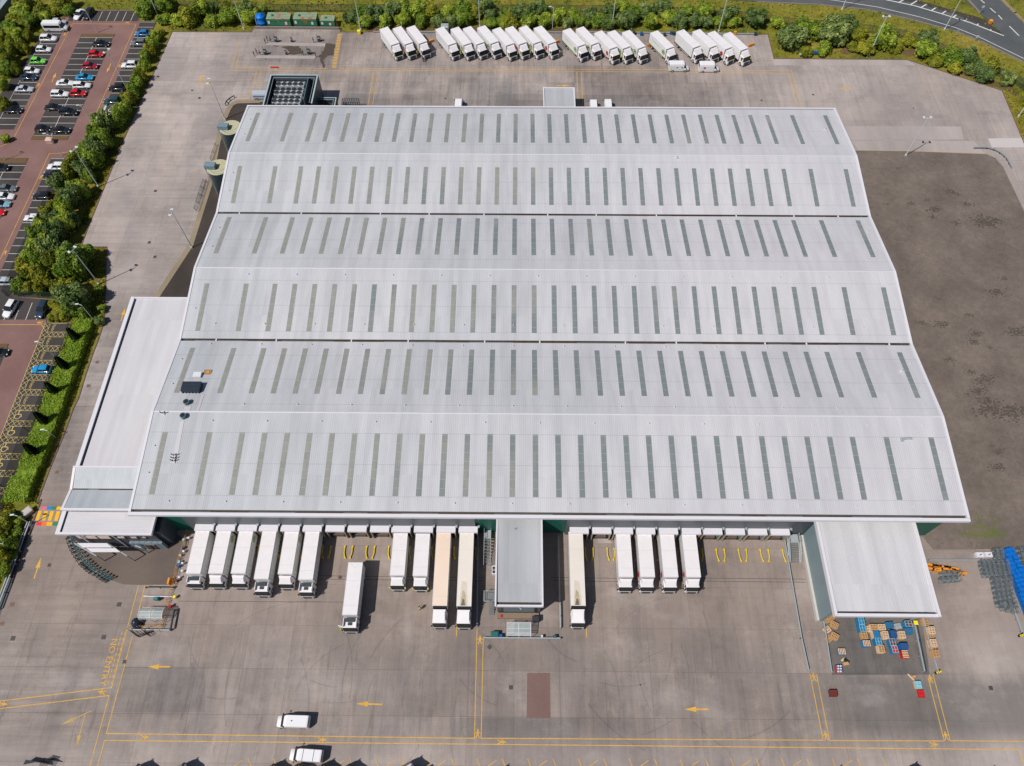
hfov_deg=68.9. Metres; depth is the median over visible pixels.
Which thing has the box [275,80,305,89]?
cooling unit
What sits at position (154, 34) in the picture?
bush
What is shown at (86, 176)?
bush
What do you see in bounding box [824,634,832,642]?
pallet stack
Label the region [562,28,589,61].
box truck
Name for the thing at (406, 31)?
guard rail
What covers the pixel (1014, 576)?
tray stack
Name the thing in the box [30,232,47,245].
bush
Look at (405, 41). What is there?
box truck
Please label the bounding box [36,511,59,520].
crossing stripes
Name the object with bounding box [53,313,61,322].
bush
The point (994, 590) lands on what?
roll cage
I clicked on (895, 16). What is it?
highway kerb
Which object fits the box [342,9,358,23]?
bush
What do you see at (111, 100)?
parked car
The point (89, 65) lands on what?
parked car
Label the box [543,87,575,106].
canopy
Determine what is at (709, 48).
box truck
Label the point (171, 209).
lamp post
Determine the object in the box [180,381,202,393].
roof louvre unit
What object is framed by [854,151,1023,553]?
gravel lot
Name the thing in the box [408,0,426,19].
tree
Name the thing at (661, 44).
box truck
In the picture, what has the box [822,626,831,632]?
pallet stack
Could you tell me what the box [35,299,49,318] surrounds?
parked car
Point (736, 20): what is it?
bush
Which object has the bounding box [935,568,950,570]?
plastic barrier
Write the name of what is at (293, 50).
wet patch
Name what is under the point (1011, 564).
tray stack
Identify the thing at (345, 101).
cage stairs
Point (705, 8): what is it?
bush
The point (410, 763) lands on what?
box truck
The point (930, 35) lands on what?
bush
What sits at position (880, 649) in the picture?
pallet stack
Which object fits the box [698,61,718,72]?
panel van
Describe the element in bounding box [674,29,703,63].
box truck
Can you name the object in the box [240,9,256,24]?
bush
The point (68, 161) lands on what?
bush
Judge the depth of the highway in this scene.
217.27 m
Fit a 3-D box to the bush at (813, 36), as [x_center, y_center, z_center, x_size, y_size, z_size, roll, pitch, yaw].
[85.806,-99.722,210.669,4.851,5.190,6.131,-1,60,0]
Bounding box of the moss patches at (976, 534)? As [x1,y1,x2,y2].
[952,508,1013,544]
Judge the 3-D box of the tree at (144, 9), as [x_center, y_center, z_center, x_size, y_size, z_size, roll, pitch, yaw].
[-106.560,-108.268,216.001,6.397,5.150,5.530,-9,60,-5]
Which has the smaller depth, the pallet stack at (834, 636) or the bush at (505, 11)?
the pallet stack at (834, 636)
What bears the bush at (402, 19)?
on the bare soil at (371, 29)
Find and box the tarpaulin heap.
[131,617,141,628]
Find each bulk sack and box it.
[974,552,983,558]
[983,552,992,557]
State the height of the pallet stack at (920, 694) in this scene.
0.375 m
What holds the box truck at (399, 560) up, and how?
on the yard at (62, 616)
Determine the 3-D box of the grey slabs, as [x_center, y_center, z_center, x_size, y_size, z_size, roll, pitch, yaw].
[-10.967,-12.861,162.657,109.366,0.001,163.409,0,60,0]
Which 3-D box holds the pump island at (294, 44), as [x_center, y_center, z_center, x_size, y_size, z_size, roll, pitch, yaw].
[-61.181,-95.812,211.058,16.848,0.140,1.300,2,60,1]
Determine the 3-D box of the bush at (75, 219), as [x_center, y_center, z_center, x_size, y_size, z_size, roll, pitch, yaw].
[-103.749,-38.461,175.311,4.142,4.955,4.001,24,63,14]
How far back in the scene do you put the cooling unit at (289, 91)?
192.90 m
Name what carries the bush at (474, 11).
on the ground at (118, 134)
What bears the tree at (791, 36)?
on the ground at (118, 134)
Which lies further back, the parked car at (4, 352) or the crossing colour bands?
the parked car at (4, 352)
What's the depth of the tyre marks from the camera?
125.88 m
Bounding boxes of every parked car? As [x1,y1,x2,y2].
[0,163,10,171]
[0,184,17,192]
[0,192,15,200]
[0,200,11,208]
[0,209,6,216]
[0,276,13,286]
[0,347,9,356]
[2,299,19,317]
[3,106,22,113]
[14,85,33,92]
[19,73,37,80]
[23,66,39,74]
[23,213,39,221]
[30,57,46,64]
[31,364,52,373]
[32,191,52,199]
[34,124,51,132]
[35,45,51,52]
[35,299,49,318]
[39,34,57,41]
[42,170,60,178]
[44,103,63,111]
[47,162,63,170]
[50,89,69,97]
[51,126,70,133]
[52,18,66,23]
[55,79,73,86]
[59,107,78,115]
[70,89,86,96]
[72,81,91,88]
[73,8,84,19]
[75,73,93,80]
[82,62,98,69]
[83,7,94,19]
[88,50,103,57]
[92,39,110,46]
[103,96,121,104]
[108,83,125,91]
[121,60,137,68]
[130,38,147,46]
[134,29,149,36]
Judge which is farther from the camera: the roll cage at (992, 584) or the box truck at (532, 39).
the box truck at (532, 39)
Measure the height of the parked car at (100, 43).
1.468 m
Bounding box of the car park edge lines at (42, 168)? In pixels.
[0,25,135,327]
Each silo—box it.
[204,159,225,194]
[217,120,239,151]
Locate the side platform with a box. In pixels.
[483,590,494,614]
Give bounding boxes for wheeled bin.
[491,631,498,636]
[532,616,538,621]
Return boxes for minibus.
[41,20,68,31]
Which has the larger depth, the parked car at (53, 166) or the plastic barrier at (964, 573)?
the parked car at (53, 166)
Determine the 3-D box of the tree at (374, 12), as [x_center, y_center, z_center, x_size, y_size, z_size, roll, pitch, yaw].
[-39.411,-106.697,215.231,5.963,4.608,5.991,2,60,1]
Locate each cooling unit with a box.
[271,96,302,104]
[271,103,299,104]
[273,87,304,97]
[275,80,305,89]
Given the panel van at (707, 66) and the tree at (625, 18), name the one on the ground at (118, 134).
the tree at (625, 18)
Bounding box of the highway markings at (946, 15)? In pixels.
[835,0,1023,58]
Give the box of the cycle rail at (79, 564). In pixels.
[66,538,105,581]
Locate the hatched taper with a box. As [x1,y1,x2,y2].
[900,0,1002,34]
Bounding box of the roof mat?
[203,370,211,374]
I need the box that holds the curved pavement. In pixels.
[69,538,120,583]
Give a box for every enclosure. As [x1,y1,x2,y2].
[263,74,323,104]
[317,97,337,104]
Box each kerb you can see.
[11,27,1023,582]
[757,1,1023,62]
[857,150,1023,210]
[968,0,980,12]
[1001,0,1023,22]
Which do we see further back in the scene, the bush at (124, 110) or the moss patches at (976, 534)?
the bush at (124, 110)
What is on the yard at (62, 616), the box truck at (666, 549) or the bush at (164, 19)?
the box truck at (666, 549)
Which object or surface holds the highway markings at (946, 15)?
on the highway
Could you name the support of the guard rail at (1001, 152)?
on the yard at (62, 616)
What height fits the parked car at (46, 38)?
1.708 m
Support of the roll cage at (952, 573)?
on the yard at (62, 616)
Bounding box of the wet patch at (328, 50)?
[319,43,334,67]
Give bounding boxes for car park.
[0,10,139,435]
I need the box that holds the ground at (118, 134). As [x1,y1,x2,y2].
[0,0,1023,611]
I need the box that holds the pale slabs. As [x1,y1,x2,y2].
[598,59,1023,542]
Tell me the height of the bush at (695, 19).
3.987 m
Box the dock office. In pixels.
[495,519,543,618]
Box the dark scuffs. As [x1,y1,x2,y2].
[908,187,1023,471]
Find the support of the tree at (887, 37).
on the ground at (118, 134)
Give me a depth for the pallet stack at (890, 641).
127.88 m
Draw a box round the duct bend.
[900,437,912,441]
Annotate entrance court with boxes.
[75,535,186,584]
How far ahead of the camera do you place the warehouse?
147.22 m
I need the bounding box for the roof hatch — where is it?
[192,372,201,377]
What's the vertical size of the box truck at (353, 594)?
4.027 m
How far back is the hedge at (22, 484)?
149.70 m
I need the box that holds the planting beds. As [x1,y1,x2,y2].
[0,34,114,348]
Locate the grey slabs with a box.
[113,78,678,736]
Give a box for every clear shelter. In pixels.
[138,607,169,621]
[507,622,530,636]
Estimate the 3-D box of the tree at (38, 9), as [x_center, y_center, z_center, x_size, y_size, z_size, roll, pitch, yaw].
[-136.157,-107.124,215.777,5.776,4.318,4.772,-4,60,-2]
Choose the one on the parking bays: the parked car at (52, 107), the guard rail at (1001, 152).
the parked car at (52, 107)
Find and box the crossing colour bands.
[36,506,60,525]
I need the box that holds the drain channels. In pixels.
[204,576,761,601]
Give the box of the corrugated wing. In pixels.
[60,466,137,511]
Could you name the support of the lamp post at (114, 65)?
on the ground at (118, 134)
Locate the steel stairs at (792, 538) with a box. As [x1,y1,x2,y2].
[787,533,801,562]
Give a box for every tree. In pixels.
[0,18,17,31]
[8,3,29,16]
[11,0,36,12]
[31,4,50,14]
[34,234,60,254]
[39,218,70,244]
[39,248,59,275]
[50,0,73,13]
[50,281,96,316]
[51,242,93,280]
[53,196,74,211]
[56,182,84,207]
[65,178,92,200]
[77,142,88,156]
[81,149,104,169]
[84,135,107,157]
[89,107,114,135]
[91,126,114,149]
[134,0,155,19]
[155,0,177,13]
[177,5,200,28]
[365,3,383,23]
[382,1,401,18]
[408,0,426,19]
[440,2,455,22]
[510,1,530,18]
[527,0,548,16]
[614,10,638,29]
[615,0,628,13]
[678,2,694,16]
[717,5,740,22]
[744,7,767,28]
[775,24,809,52]
[795,15,815,38]
[817,14,851,46]
[836,12,858,34]
[869,21,899,51]
[913,39,938,58]
[938,43,965,66]
[961,46,979,68]
[984,55,1001,75]
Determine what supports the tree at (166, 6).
on the ground at (118, 134)
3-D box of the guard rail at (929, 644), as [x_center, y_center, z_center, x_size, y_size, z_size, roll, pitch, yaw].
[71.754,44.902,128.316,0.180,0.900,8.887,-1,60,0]
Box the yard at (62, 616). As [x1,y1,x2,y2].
[0,28,1023,765]
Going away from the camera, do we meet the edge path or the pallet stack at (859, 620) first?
the pallet stack at (859, 620)
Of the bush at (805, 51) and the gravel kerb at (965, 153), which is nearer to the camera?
the gravel kerb at (965, 153)
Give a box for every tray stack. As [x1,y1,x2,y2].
[1001,553,1011,558]
[1005,561,1014,566]
[1009,574,1019,579]
[1011,579,1019,584]
[1013,583,1021,588]
[1015,587,1023,592]
[1016,592,1023,597]
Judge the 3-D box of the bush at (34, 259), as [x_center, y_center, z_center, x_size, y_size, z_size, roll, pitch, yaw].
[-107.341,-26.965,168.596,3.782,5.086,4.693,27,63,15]
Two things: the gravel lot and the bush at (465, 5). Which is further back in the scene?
the bush at (465, 5)
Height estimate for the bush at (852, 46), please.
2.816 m
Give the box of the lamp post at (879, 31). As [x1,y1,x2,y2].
[868,15,890,56]
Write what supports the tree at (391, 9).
on the ground at (118, 134)
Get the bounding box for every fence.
[0,290,70,487]
[1,167,59,295]
[178,0,1023,89]
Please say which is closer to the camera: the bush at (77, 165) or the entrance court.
the entrance court
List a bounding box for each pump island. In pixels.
[256,55,315,58]
[266,42,325,46]
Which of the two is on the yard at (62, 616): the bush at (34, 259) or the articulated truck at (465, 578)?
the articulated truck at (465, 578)
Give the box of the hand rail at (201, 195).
[196,179,206,210]
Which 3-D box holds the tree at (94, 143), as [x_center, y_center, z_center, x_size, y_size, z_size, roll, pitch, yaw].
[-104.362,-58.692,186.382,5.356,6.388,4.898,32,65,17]
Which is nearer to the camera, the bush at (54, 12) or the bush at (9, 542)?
the bush at (9, 542)
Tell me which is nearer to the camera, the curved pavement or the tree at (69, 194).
the curved pavement
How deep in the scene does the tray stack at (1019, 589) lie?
132.03 m
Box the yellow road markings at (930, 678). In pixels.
[0,22,1023,765]
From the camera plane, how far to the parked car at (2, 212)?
178.43 m
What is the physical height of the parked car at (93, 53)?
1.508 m
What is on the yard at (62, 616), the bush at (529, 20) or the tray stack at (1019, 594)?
the tray stack at (1019, 594)
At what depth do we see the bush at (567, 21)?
213.08 m
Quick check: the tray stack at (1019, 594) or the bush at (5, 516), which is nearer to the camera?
the tray stack at (1019, 594)
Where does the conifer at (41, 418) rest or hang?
on the ground at (118, 134)
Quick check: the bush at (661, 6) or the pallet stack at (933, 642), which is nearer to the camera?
the pallet stack at (933, 642)
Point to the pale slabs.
(897, 132)
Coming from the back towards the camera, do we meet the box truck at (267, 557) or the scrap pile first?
the box truck at (267, 557)
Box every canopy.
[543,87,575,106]
[799,522,941,621]
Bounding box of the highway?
[738,0,1023,60]
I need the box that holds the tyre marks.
[180,597,790,765]
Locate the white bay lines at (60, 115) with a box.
[0,13,146,319]
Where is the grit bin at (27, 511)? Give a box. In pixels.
[20,505,33,516]
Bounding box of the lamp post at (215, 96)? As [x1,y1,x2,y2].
[206,78,225,119]
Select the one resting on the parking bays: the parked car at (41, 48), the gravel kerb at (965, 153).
the parked car at (41, 48)
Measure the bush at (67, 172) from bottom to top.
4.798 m
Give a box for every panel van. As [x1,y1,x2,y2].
[277,713,310,728]
[289,746,323,762]
[454,99,462,105]
[588,99,597,106]
[603,99,611,106]
[668,60,688,71]
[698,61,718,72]
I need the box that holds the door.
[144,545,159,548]
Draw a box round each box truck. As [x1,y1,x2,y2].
[186,531,214,589]
[208,531,236,589]
[231,531,257,589]
[253,531,280,597]
[277,532,302,590]
[297,532,322,598]
[338,562,365,633]
[379,27,403,60]
[389,533,409,591]
[393,26,416,59]
[402,760,413,765]
[406,25,431,58]
[412,533,431,591]
[435,27,460,60]
[450,27,475,60]
[463,26,488,59]
[477,25,502,58]
[492,27,517,60]
[505,26,530,59]
[519,25,544,58]
[533,25,559,59]
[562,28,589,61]
[575,26,602,59]
[594,30,620,64]
[607,30,634,63]
[614,534,633,593]
[621,30,648,63]
[635,535,654,593]
[648,30,677,63]
[657,535,678,593]
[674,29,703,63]
[678,533,700,593]
[692,29,720,61]
[707,31,735,64]
[722,32,751,65]
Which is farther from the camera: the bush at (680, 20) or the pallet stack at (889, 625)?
the bush at (680, 20)
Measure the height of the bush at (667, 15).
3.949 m
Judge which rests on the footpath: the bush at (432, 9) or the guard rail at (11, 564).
the guard rail at (11, 564)
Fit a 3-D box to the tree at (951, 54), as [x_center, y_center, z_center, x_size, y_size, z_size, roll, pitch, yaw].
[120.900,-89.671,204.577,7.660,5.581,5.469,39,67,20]
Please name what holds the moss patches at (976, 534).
on the gravel lot
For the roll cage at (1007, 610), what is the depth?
131.16 m
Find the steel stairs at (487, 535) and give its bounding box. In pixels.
[483,528,490,566]
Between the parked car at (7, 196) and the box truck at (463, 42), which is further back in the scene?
the box truck at (463, 42)
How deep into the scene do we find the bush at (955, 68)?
202.78 m
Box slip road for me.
[966,0,1023,48]
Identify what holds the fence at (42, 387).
on the ground at (118, 134)
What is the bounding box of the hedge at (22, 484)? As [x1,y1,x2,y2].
[0,318,94,503]
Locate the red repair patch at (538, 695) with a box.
[527,673,549,717]
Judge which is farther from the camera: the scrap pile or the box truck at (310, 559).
the box truck at (310, 559)
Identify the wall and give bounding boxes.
[0,0,12,21]
[255,26,338,29]
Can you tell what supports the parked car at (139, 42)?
on the parking bays
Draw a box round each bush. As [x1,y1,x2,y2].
[0,28,6,46]
[0,45,6,55]
[0,48,19,64]
[0,59,12,78]
[0,76,9,90]
[0,95,12,111]
[0,133,10,143]
[0,510,17,525]
[0,521,13,537]
[0,535,19,550]
[0,545,12,562]
[0,560,13,577]
[4,13,20,22]
[4,26,24,39]
[4,35,19,55]
[9,550,19,559]
[10,61,21,75]
[10,276,23,295]
[10,525,24,539]
[11,514,25,528]
[14,38,31,54]
[14,257,30,272]
[16,18,33,31]
[18,247,33,261]
[19,269,31,281]
[19,281,33,294]
[21,12,39,26]
[22,28,34,40]
[24,223,42,237]
[25,234,36,251]
[27,249,42,265]
[27,263,52,288]
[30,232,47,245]
[31,0,43,10]
[31,215,48,225]
[32,281,48,296]
[37,205,51,216]
[39,10,55,20]
[41,209,57,219]
[42,212,53,224]
[45,171,67,192]
[46,198,55,209]
[46,314,53,321]
[47,300,54,309]
[48,5,59,15]
[48,279,58,293]
[49,211,75,235]
[52,302,61,312]
[53,241,72,247]
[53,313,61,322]
[56,277,74,287]
[58,300,77,317]
[59,311,71,321]
[60,3,75,16]
[60,164,75,180]
[61,153,77,172]
[66,210,80,229]
[67,149,80,159]
[70,157,95,179]
[72,303,92,318]
[76,243,95,263]
[80,166,96,183]
[81,135,87,143]
[85,119,102,132]
[93,316,105,326]
[94,284,104,294]
[96,304,106,312]
[109,113,125,129]
[110,103,125,123]
[112,103,129,123]
[114,100,131,114]
[119,90,137,106]
[125,82,140,95]
[129,73,144,88]
[133,66,147,80]
[137,59,151,71]
[139,49,150,62]
[143,43,155,56]
[145,35,159,48]
[149,29,160,40]
[154,13,170,24]
[156,28,164,37]
[169,13,183,27]
[189,0,209,15]
[204,13,220,27]
[206,1,217,13]
[217,8,237,25]
[218,0,234,9]
[229,6,241,22]
[239,0,253,10]
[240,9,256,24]
[252,4,267,15]
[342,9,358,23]
[353,3,367,16]
[357,15,372,29]
[379,12,391,28]
[394,10,410,27]
[399,0,412,17]
[415,11,427,28]
[425,1,439,18]
[430,13,445,27]
[446,14,459,28]
[454,0,471,11]
[454,7,472,27]
[468,4,481,19]
[475,0,493,14]
[485,8,498,19]
[485,16,499,28]
[496,14,505,28]
[499,8,510,16]
[503,11,518,28]
[520,12,536,27]
[535,12,552,28]
[551,7,567,25]
[561,16,574,29]
[567,7,579,18]
[574,14,590,27]
[581,6,597,20]
[589,13,603,28]
[601,2,616,15]
[601,14,616,28]
[626,3,642,21]
[638,1,655,19]
[643,12,658,28]
[653,0,673,16]
[661,9,676,25]
[671,11,687,29]
[688,11,703,27]
[696,1,715,16]
[701,15,712,28]
[712,16,725,28]
[727,15,741,28]
[770,15,785,29]
[799,45,812,57]
[809,19,821,40]
[816,39,831,55]
[846,41,858,51]
[850,25,869,41]
[856,39,875,57]
[888,42,903,54]
[900,32,917,47]
[917,28,939,42]
[925,53,943,66]
[947,62,963,74]
[964,59,986,77]
[974,66,995,83]
[999,70,1017,86]
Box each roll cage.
[938,577,946,583]
[939,571,947,577]
[948,570,957,576]
[978,563,987,569]
[980,571,989,577]
[989,576,998,582]
[990,581,999,587]
[991,586,1000,592]
[993,596,1002,601]
[1004,606,1013,612]
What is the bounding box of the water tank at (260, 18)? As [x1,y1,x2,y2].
[255,12,266,25]
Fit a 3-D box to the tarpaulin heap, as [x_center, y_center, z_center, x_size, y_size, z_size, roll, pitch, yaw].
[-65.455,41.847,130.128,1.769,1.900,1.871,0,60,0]
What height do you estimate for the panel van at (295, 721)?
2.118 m
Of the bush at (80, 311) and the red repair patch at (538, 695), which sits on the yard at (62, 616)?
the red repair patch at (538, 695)
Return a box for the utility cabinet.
[441,23,448,32]
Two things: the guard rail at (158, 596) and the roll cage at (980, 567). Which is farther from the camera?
the roll cage at (980, 567)
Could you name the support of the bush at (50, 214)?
on the ground at (118, 134)
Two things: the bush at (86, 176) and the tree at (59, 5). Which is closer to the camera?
the bush at (86, 176)
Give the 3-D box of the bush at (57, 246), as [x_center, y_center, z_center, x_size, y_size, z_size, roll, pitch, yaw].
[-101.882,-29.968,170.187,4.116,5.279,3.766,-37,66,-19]
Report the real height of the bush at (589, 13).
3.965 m
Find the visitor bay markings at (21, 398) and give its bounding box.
[0,323,64,491]
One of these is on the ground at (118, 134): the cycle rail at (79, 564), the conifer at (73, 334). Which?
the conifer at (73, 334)
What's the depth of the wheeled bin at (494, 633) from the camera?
128.56 m
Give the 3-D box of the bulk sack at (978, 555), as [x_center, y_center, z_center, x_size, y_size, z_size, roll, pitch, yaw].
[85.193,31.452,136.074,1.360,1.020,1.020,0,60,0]
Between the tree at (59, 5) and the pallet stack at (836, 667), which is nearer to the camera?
the pallet stack at (836, 667)
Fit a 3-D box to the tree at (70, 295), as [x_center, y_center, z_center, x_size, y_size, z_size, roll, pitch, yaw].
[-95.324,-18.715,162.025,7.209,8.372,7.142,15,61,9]
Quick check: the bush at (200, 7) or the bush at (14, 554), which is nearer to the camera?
the bush at (14, 554)
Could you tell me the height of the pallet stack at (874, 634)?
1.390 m
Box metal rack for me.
[23,758,53,765]
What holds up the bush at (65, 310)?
on the ground at (118, 134)
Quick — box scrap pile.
[841,657,849,665]
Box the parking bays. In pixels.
[0,11,155,511]
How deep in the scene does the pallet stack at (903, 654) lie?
126.97 m
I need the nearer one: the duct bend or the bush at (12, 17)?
the duct bend
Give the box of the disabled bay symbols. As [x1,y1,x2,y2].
[0,106,112,466]
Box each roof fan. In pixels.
[179,412,186,419]
[183,399,189,405]
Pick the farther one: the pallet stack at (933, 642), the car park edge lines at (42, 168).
the car park edge lines at (42, 168)
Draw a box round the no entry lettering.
[100,639,117,685]
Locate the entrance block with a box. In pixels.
[55,511,177,560]
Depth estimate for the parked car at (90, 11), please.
216.60 m
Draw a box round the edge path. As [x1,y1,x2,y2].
[153,100,259,296]
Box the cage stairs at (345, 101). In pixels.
[341,98,359,105]
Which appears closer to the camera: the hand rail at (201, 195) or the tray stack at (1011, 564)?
the tray stack at (1011, 564)
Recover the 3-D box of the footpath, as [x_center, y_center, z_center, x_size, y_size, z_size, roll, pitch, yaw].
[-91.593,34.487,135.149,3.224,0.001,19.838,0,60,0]
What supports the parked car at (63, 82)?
on the parking bays
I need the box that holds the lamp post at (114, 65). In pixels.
[103,48,126,89]
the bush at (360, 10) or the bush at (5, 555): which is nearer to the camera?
the bush at (5, 555)
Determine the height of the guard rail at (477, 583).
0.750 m
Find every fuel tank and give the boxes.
[266,12,292,25]
[293,12,319,26]
[320,15,336,26]
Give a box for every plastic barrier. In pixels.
[927,563,941,567]
[928,567,941,573]
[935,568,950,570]
[951,569,966,575]
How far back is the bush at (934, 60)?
204.71 m
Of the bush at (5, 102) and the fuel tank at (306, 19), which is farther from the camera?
the fuel tank at (306, 19)
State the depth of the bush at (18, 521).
138.50 m
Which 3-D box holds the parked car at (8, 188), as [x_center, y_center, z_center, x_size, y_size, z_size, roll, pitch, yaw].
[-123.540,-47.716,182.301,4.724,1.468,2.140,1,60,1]
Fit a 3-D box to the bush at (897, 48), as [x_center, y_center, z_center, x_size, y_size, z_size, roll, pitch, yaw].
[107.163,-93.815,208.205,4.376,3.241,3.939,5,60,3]
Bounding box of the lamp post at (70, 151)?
[69,146,99,186]
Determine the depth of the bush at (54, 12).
216.46 m
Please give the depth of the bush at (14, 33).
208.71 m
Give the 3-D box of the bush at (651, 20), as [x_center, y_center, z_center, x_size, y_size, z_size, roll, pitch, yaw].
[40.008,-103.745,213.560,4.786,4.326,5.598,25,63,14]
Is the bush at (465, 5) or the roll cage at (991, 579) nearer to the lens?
the roll cage at (991, 579)
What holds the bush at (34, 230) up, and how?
on the ground at (118, 134)
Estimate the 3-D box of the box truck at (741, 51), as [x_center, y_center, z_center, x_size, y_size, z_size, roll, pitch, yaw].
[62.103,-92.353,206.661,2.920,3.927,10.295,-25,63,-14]
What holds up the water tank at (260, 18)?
on the ground at (118, 134)
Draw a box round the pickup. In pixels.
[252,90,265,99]
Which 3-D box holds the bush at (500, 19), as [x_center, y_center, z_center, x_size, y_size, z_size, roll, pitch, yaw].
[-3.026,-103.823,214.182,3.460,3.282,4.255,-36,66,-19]
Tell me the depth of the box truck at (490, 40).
206.66 m
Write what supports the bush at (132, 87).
on the ground at (118, 134)
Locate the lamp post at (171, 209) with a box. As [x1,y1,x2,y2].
[168,208,192,247]
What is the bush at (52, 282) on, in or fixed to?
on the ground at (118, 134)
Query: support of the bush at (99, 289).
on the ground at (118, 134)
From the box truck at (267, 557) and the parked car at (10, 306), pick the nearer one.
the box truck at (267, 557)
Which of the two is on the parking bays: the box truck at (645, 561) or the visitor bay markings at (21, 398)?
the visitor bay markings at (21, 398)
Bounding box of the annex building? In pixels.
[75,297,186,465]
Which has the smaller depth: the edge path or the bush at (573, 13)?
the edge path
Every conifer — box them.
[22,442,38,455]
[32,411,48,424]
[43,381,58,395]
[54,355,69,369]
[66,327,80,340]
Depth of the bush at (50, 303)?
164.19 m
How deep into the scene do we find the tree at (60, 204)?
174.29 m
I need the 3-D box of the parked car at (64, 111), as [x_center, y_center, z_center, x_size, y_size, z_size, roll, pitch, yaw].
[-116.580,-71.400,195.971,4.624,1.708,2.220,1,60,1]
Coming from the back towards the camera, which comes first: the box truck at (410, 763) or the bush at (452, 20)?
the bush at (452, 20)
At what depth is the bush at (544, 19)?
212.78 m
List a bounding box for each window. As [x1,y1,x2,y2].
[43,26,59,27]
[75,535,100,539]
[97,536,113,539]
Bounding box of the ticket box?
[45,137,53,143]
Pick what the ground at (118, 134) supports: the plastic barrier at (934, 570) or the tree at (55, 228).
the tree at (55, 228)
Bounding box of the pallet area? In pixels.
[825,618,929,674]
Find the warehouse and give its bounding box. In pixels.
[127,105,970,541]
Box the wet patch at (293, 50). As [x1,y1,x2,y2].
[281,46,301,54]
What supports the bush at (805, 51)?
on the ground at (118, 134)
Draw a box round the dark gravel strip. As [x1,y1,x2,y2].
[160,102,262,296]
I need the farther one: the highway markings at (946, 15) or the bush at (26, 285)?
the highway markings at (946, 15)
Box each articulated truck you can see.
[431,533,451,629]
[455,533,474,629]
[567,532,586,628]
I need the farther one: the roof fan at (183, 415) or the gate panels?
the roof fan at (183, 415)
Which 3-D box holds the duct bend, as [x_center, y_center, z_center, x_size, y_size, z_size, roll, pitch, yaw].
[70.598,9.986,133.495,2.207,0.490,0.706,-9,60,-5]
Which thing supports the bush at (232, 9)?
on the ground at (118, 134)
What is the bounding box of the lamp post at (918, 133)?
[905,116,932,155]
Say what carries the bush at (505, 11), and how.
on the ground at (118, 134)
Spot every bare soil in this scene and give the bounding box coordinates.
[368,26,615,31]
[840,47,858,54]
[899,49,1019,98]
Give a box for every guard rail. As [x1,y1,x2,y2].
[0,521,31,601]
[0,522,27,594]
[127,629,170,630]
[143,596,172,597]
[145,587,174,588]
[170,609,176,629]
[373,31,434,32]
[449,31,561,32]
[476,537,478,626]
[483,637,560,638]
[558,536,560,628]
[589,31,753,34]
[784,540,808,670]
[822,621,831,672]
[913,625,924,671]
[916,625,926,671]
[920,618,938,671]
[927,559,981,561]
[973,146,1012,168]
[1012,607,1022,632]
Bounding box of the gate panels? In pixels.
[128,628,153,636]
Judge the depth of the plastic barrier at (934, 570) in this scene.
134.47 m
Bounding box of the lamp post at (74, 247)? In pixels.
[67,246,100,284]
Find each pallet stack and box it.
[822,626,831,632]
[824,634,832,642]
[827,614,835,621]
[828,690,837,696]
[829,620,838,629]
[830,632,839,640]
[834,665,842,672]
[836,648,845,654]
[854,617,864,625]
[856,624,865,632]
[859,631,868,639]
[860,640,870,647]
[867,624,877,630]
[870,631,879,638]
[872,638,881,646]
[875,645,884,653]
[877,624,885,630]
[879,631,888,639]
[883,622,893,628]
[886,638,896,646]
[888,630,897,638]
[888,646,898,653]
[893,623,901,629]
[896,631,905,638]
[897,643,908,650]
[899,650,908,658]
[901,621,912,627]
[903,628,912,634]
[913,681,922,688]
[916,690,924,697]
[919,618,928,626]
[926,626,935,634]
[926,639,937,647]
[929,650,939,657]
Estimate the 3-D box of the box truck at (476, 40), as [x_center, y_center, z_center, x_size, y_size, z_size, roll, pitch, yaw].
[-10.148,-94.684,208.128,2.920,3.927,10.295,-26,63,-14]
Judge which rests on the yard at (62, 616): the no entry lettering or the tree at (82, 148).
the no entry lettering
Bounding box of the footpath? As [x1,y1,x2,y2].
[0,521,31,613]
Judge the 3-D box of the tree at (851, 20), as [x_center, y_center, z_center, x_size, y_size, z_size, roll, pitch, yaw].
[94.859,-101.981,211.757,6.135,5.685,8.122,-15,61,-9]
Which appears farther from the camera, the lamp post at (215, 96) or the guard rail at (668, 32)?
the guard rail at (668, 32)
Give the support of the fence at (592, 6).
on the ground at (118, 134)
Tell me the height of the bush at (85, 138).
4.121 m
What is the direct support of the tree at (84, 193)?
on the ground at (118, 134)
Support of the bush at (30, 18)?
on the ground at (118, 134)
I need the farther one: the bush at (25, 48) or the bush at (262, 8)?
the bush at (262, 8)
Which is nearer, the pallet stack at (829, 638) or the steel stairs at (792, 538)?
the pallet stack at (829, 638)
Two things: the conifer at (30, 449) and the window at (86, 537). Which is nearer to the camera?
the window at (86, 537)

